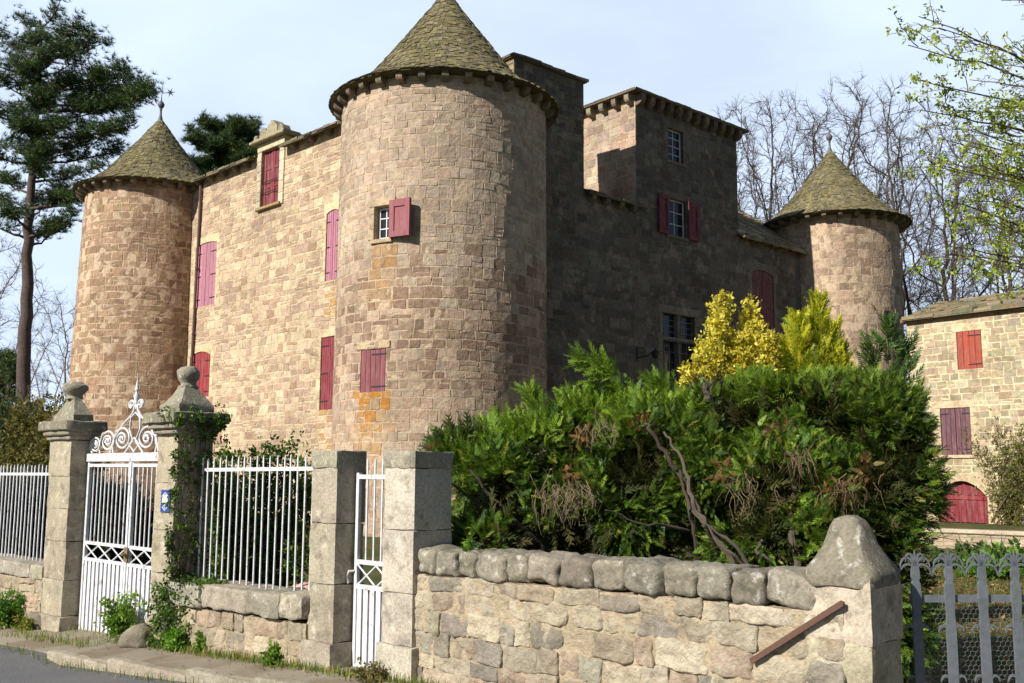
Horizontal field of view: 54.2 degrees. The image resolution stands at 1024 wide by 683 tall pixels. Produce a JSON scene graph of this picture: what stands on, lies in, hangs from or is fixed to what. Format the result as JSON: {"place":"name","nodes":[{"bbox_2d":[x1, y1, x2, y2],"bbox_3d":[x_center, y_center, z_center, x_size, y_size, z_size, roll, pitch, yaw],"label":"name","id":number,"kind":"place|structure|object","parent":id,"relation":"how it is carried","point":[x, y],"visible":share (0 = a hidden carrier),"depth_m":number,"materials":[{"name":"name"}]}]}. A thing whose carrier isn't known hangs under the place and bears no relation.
{"place":"outdoors","nodes":[
{"label":"outdoors","id":0,"kind":"place"},
{"bbox_2d":[0,644,184,682],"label":"road","id":1,"kind":"structure","parent":0,"point":[16,667],"depth_m":9.32,"materials":[{"name":"grey asphalt"}]},
{"bbox_2d":[0,626,418,682],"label":"pavement","id":2,"kind":"structure","parent":0,"point":[171,659],"depth_m":9.34,"materials":[{"name":"beige concrete"}]},
{"bbox_2d":[0,589,26,628],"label":"green bush","id":3,"kind":"object","parent":2,"relation":"on","point":[9,610],"visible":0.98,"depth_m":12.28,"materials":[{"name":"green plant"}]},
{"bbox_2d":[1,611,34,630],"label":"weed clump","id":4,"kind":"object","parent":2,"relation":"on","point":[26,623],"visible":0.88,"depth_m":11.90,"materials":[{"name":"green plant"}]},
{"bbox_2d":[27,611,42,629],"bbox_3d":[-5.655,3.381,12.050,0.321,0.270,0.284,-4,-9,31],"label":"guard stone","id":5,"kind":"object","parent":2,"relation":"on","point":[35,616],"visible":0.38,"depth_m":11.92,"materials":[{"name":"beige stone"}]},
{"bbox_2d":[93,590,143,642],"bbox_3d":[-4.165,2.909,10.601,0.505,0.540,0.519,3,-8,-20],"label":"weed clump","id":6,"kind":"object","parent":2,"relation":"on","point":[119,621],"visible":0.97,"depth_m":10.54,"materials":[{"name":"green plant"}]},
{"bbox_2d":[3,644,254,680],"bbox_3d":[-7.414,3.602,12.845,36.004,0.789,0.420,-6,-10,42],"label":"pavement edge","id":7,"kind":"object","parent":2,"relation":"attached to","point":[179,670],"visible":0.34,"depth_m":8.73,"materials":[{"name":"grey concrete"}]},
{"bbox_2d":[118,623,152,647],"bbox_3d":[-3.759,2.996,10.109,0.406,0.297,0.308,-4,-9,29],"label":"guard stone","id":8,"kind":"object","parent":2,"relation":"on","point":[135,636],"visible":0.75,"depth_m":9.98,"materials":[{"name":"beige stone"}]},
{"bbox_2d":[154,623,190,652],"bbox_3d":[-3.276,2.862,9.651,0.396,0.305,0.288,0,-7,0],"label":"weed clump","id":9,"kind":"object","parent":2,"relation":"on","point":[174,637],"visible":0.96,"depth_m":9.59,"materials":[{"name":"green plant"}]},
{"bbox_2d":[192,628,206,652],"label":"weed clump","id":10,"kind":"object","parent":2,"relation":"on","point":[200,642],"visible":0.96,"depth_m":9.40,"materials":[{"name":"green plant"}]},
{"bbox_2d":[3,626,396,682],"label":"pavement litter","id":11,"kind":"object","parent":2,"relation":"on","point":[173,652],"visible":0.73,"depth_m":9.37,"materials":[{"name":"brown plant"}]},
{"bbox_2d":[0,622,447,682],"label":"verge grass","id":12,"kind":"structure","parent":2,"relation":"on","point":[217,654],"depth_m":8.97,"materials":[{"name":"green plant"}]},
{"bbox_2d":[256,638,281,666],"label":"weed clump","id":13,"kind":"object","parent":2,"relation":"on","point":[272,655],"visible":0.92,"depth_m":8.52,"materials":[{"name":"green plant"}]},
{"bbox_2d":[348,656,390,682],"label":"weed clump","id":14,"kind":"object","parent":2,"relation":"on","point":[374,670],"visible":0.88,"depth_m":7.56,"materials":[{"name":"green plant"}]},
{"bbox_2d":[0,0,1023,411],"label":"sky","id":15,"kind":"structure","parent":0,"point":[283,61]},
{"bbox_2d":[10,514,1023,682],"bbox_3d":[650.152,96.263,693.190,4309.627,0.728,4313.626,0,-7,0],"label":"ground","id":16,"kind":"structure","parent":0,"point":[375,575],"depth_m":14.47,"materials":[{"name":"green plant"}]},
{"bbox_2d":[0,380,34,475],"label":"scrub bush","id":17,"kind":"object","parent":16,"relation":"on","point":[7,407],"visible":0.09,"depth_m":45.60,"materials":[{"name":"green plant"}]},
{"bbox_2d":[0,345,39,417],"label":"pine tree","id":18,"kind":"object","parent":16,"relation":"on","point":[8,359],"visible":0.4,"depth_m":61.43,"materials":[{"name":"green plant"}]},
{"bbox_2d":[0,553,43,623],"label":"wall","id":19,"kind":"structure","parent":16,"relation":"on","point":[23,576],"depth_m":12.42,"materials":[{"name":"stone"}]},
{"bbox_2d":[0,464,48,561],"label":"railing","id":20,"kind":"object","parent":19,"relation":"on","point":[24,474],"visible":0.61,"depth_m":13.21,"materials":[{"name":"white metal"}]},
{"bbox_2d":[0,233,67,401],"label":"bare tree","id":21,"kind":"object","parent":16,"relation":"on","point":[6,284],"visible":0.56,"depth_m":76.23,"materials":[{"name":"brown plant"}]},
{"bbox_2d":[0,384,96,479],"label":"scrub bush","id":22,"kind":"object","parent":16,"relation":"on","point":[38,415],"visible":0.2,"depth_m":39.10,"materials":[{"name":"green plant"}]},
{"bbox_2d":[31,288,75,409],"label":"bare tree","id":23,"kind":"object","parent":16,"relation":"on","point":[64,362],"visible":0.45,"depth_m":84.98,"materials":[{"name":"grey plant"}]},
{"bbox_2d":[15,402,112,480],"bbox_3d":[-16.067,4.377,35.624,3.374,4.574,3.340,0,-7,0],"label":"scrub bush","id":24,"kind":"object","parent":16,"relation":"on","point":[42,451],"visible":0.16,"depth_m":35.11,"materials":[{"name":"green plant"}]},
{"bbox_2d":[38,381,107,631],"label":"gate pillar","id":25,"kind":"structure","parent":16,"relation":"on","point":[72,429],"depth_m":11.89,"materials":[{"name":"stone"}]},
{"bbox_2d":[0,467,153,565],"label":"evergreen hedge","id":26,"kind":"object","parent":16,"relation":"on","point":[111,554],"visible":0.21,"depth_m":17.50,"materials":[{"name":"green plant"}]},
{"bbox_2d":[0,0,170,415],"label":"pine tree","id":27,"kind":"object","parent":16,"relation":"on","point":[39,151],"visible":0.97,"depth_m":51.98,"materials":[{"name":"green plant"}]},
{"bbox_2d":[78,375,157,632],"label":"double gate","id":28,"kind":"structure","parent":16,"relation":"on","point":[102,578],"depth_m":11.31,"materials":[{"name":"white metal"}]},
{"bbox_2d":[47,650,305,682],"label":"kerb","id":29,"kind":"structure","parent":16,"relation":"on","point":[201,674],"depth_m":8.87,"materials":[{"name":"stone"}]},
{"bbox_2d":[142,366,229,641],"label":"gate pillar","id":30,"kind":"structure","parent":16,"relation":"on","point":[187,392],"depth_m":10.20,"materials":[{"name":"stone"}]},
{"bbox_2d":[160,490,170,512],"bbox_3d":[-3.507,1.617,10.137,0.183,0.224,0.027,-7,-10,43],"label":"plaque","id":31,"kind":"object","parent":30,"relation":"attached to","point":[164,495],"visible":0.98,"depth_m":10.13,"materials":[{"name":"ceramic"}]},
{"bbox_2d":[131,401,232,649],"bbox_3d":[-3.245,1.861,10.078,0.748,2.557,1.405,5,-9,-34],"label":"ivy","id":32,"kind":"object","parent":30,"relation":"attached to","point":[167,612],"visible":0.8,"depth_m":10.01,"materials":[{"name":"green plant"}]},
{"bbox_2d":[178,109,263,173],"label":"pine tree","id":33,"kind":"object","parent":16,"relation":"on","point":[221,142],"visible":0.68,"depth_m":72.98,"materials":[{"name":"green plant"}]},
{"bbox_2d":[168,579,309,664],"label":"wall","id":34,"kind":"structure","parent":16,"relation":"on","point":[249,617],"depth_m":9.01,"materials":[{"name":"stone"}]},
{"bbox_2d":[197,455,312,590],"bbox_3d":[-2.386,1.729,9.426,2.154,1.312,0.032,-7,-10,43],"label":"railing","id":35,"kind":"object","parent":34,"relation":"on","point":[262,469],"visible":0.72,"depth_m":9.48,"materials":[{"name":"white metal"}]},
{"bbox_2d":[207,429,313,586],"bbox_3d":[-2.845,2.222,11.178,1.576,2.482,1.668,2,-8,-15],"label":"leafy shrub","id":36,"kind":"object","parent":16,"relation":"on","point":[254,452],"visible":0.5,"depth_m":10.84,"materials":[{"name":"green plant"}]},
{"bbox_2d":[300,450,366,669],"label":"gate pillar","id":37,"kind":"structure","parent":16,"relation":"on","point":[332,558],"depth_m":8.34,"materials":[{"name":"stone"}]},
{"bbox_2d":[346,458,384,668],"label":"gate","id":38,"kind":"structure","parent":37,"relation":"attached to","point":[367,619],"depth_m":8.21,"materials":[{"name":"white metal"}]},
{"bbox_2d":[375,450,453,681],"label":"gate pillar","id":39,"kind":"structure","parent":16,"relation":"on","point":[417,506],"depth_m":7.71,"materials":[{"name":"stone"}]},
{"bbox_2d":[68,0,911,536],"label":"castle","id":40,"kind":"structure","parent":16,"relation":"on","point":[452,212],"depth_m":39.79,"materials":[{"name":"stone"}]},
{"bbox_2d":[368,196,410,244],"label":"window","id":41,"kind":"structure","parent":40,"relation":"in","point":[395,220],"depth_m":30.34,"materials":[{"name":"white paint"}]},
{"bbox_2d":[636,346,658,361],"bbox_3d":[5.347,0.467,39.502,0.939,0.600,0.296,-3,-8,22],"label":"wall lamp","id":42,"kind":"object","parent":40,"relation":"attached to","point":[655,353],"visible":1,"depth_m":39.35,"materials":[{"name":"metal"}]},
{"bbox_2d":[664,119,686,167],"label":"window","id":43,"kind":"structure","parent":40,"relation":"in","point":[672,155],"depth_m":42.86,"materials":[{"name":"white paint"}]},
{"bbox_2d":[658,189,699,241],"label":"window","id":44,"kind":"structure","parent":40,"relation":"in","point":[671,223],"depth_m":42.53,"materials":[{"name":"white paint"}]},
{"bbox_2d":[658,304,699,384],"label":"mullioned window","id":45,"kind":"structure","parent":40,"relation":"in","point":[674,337],"depth_m":41.60,"materials":[{"name":"stone"}]},
{"bbox_2d":[418,340,751,560],"bbox_3d":[0.648,1.162,8.811,3.088,2.506,2.428,0,-7,0],"label":"conifer shrub","id":46,"kind":"object","parent":16,"relation":"on","point":[619,489],"visible":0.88,"depth_m":8.46,"materials":[{"name":"green plant"}]},
{"bbox_2d":[415,544,845,682],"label":"street wall","id":47,"kind":"structure","parent":16,"relation":"on","point":[508,615],"depth_m":6.32,"materials":[{"name":"stone"}]},
{"bbox_2d":[459,532,474,551],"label":"weed clump","id":48,"kind":"object","parent":47,"relation":"on","point":[468,546],"visible":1,"depth_m":7.29,"materials":[{"name":"green plant"}]},
{"bbox_2d":[749,600,844,663],"bbox_3d":[1.556,1.582,5.437,0.566,0.390,0.078,-7,-10,43],"label":"iron bar","id":49,"kind":"object","parent":47,"relation":"attached to","point":[799,630],"visible":1,"depth_m":5.40,"materials":[{"name":"brown metal"}]},
{"bbox_2d":[676,289,784,522],"bbox_3d":[2.387,1.252,10.948,1.226,3.750,0.835,0,-7,0],"label":"yellow shrub","id":50,"kind":"object","parent":16,"relation":"on","point":[717,349],"visible":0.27,"depth_m":10.87,"materials":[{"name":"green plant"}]},
{"bbox_2d":[711,104,787,222],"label":"bare tree","id":51,"kind":"object","parent":16,"relation":"on","point":[755,158],"visible":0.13,"depth_m":75.44,"materials":[{"name":"grey plant"}]},
{"bbox_2d":[722,86,826,222],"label":"bare tree","id":52,"kind":"object","parent":16,"relation":"on","point":[771,190],"visible":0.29,"depth_m":63.15,"materials":[{"name":"brown plant"}]},
{"bbox_2d":[663,362,959,682],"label":"conifer shrub","id":53,"kind":"object","parent":16,"relation":"on","point":[821,447],"visible":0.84,"depth_m":7.94,"materials":[{"name":"green plant"}]},
{"bbox_2d":[777,287,854,378],"bbox_3d":[3.493,0.253,11.562,1.044,1.790,0.728,0,-7,0],"label":"golden cypress","id":54,"kind":"object","parent":16,"relation":"on","point":[818,328],"visible":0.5,"depth_m":11.50,"materials":[{"name":"yellow plant"}]},
{"bbox_2d":[765,67,936,331],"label":"bare tree","id":55,"kind":"object","parent":16,"relation":"on","point":[827,113],"visible":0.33,"depth_m":67.06,"materials":[{"name":"brown plant"}]},
{"bbox_2d":[804,515,903,682],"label":"end pillar","id":56,"kind":"structure","parent":16,"relation":"on","point":[853,567],"depth_m":5.32,"materials":[{"name":"stone"}]},
{"bbox_2d":[854,304,925,386],"bbox_3d":[4.047,0.265,10.633,0.678,1.354,0.622,-6,-10,40],"label":"young conifer","id":57,"kind":"object","parent":16,"relation":"on","point":[887,326],"visible":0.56,"depth_m":10.60,"materials":[{"name":"green plant"}]},
{"bbox_2d":[813,73,985,380],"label":"bare tree","id":58,"kind":"object","parent":16,"relation":"on","point":[892,186],"visible":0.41,"depth_m":58.90,"materials":[{"name":"brown plant"}]},
{"bbox_2d":[873,111,1022,342],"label":"bare tree","id":59,"kind":"object","parent":16,"relation":"on","point":[928,206],"visible":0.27,"depth_m":65.38,"materials":[{"name":"brown plant"}]},
{"bbox_2d":[885,0,1023,303],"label":"spring tree","id":60,"kind":"object","parent":16,"relation":"on","point":[1013,179],"visible":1,"depth_m":13.42,"materials":[{"name":"green plant"}]},
{"bbox_2d":[932,534,987,568],"bbox_3d":[9.366,4.423,20.606,1.555,0.912,1.578,0,-7,0],"label":"green plant","id":61,"kind":"object","parent":16,"relation":"on","point":[961,546],"visible":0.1,"depth_m":20.58,"materials":[{"name":"green plant"}]},
{"bbox_2d":[900,290,1023,525],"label":"farm building","id":62,"kind":"structure","parent":16,"relation":"on","point":[972,356],"depth_m":39.98,"materials":[{"name":"stone"}]},
{"bbox_2d":[941,481,988,522],"bbox_3d":[18.144,6.413,40.067,0.090,1.634,2.052,6,-10,-38],"label":"door","id":63,"kind":"structure","parent":62,"relation":"in","point":[970,503],"depth_m":39.95,"materials":[{"name":"paint"}]},
{"bbox_2d":[905,143,1023,307],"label":"bare tree","id":64,"kind":"object","parent":16,"relation":"on","point":[969,275],"visible":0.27,"depth_m":58.53,"materials":[{"name":"brown plant"}]},
{"bbox_2d":[909,562,1023,682],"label":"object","id":65,"kind":"object","parent":16,"relation":"on","point":[1002,616],"visible":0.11,"depth_m":12.63,"materials":[{"name":"green plant"}]},
{"bbox_2d":[922,527,1023,550],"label":"yard wall","id":66,"kind":"structure","parent":16,"relation":"on","point":[977,535],"depth_m":25.64,"materials":[{"name":"stone"}]},
{"bbox_2d":[946,532,1023,574],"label":"green plant","id":67,"kind":"object","parent":16,"relation":"on","point":[996,546],"visible":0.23,"depth_m":19.59,"materials":[{"name":"green plant"}]},
{"bbox_2d":[953,554,1022,580],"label":"green plant","id":68,"kind":"object","parent":16,"relation":"on","point":[991,571],"visible":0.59,"depth_m":18.38,"materials":[{"name":"green plant"}]},
{"bbox_2d":[959,408,1023,525],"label":"climbing shrub","id":69,"kind":"object","parent":16,"relation":"on","point":[1016,485],"visible":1,"depth_m":38.09,"materials":[{"name":"green plant"}]},
{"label":"stone ledge","id":70,"kind":"object","parent":16,"relation":"on","visible":0},
{"bbox_2d":[292,582,308,588],"bbox_3d":[-1.950,2.399,9.460,0.365,0.244,0.292,-5,-9,35],"label":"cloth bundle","id":71,"kind":"object","parent":70,"relation":"on","point":[305,584],"visible":0.07,"depth_m":9.38,"materials":[{"name":"fabric"}]},
{"bbox_2d":[899,550,1023,682],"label":"ornamental gate","id":72,"kind":"structure","parent":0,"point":[982,598],"depth_m":5.59,"materials":[{"name":"grey metal"}]}
]}

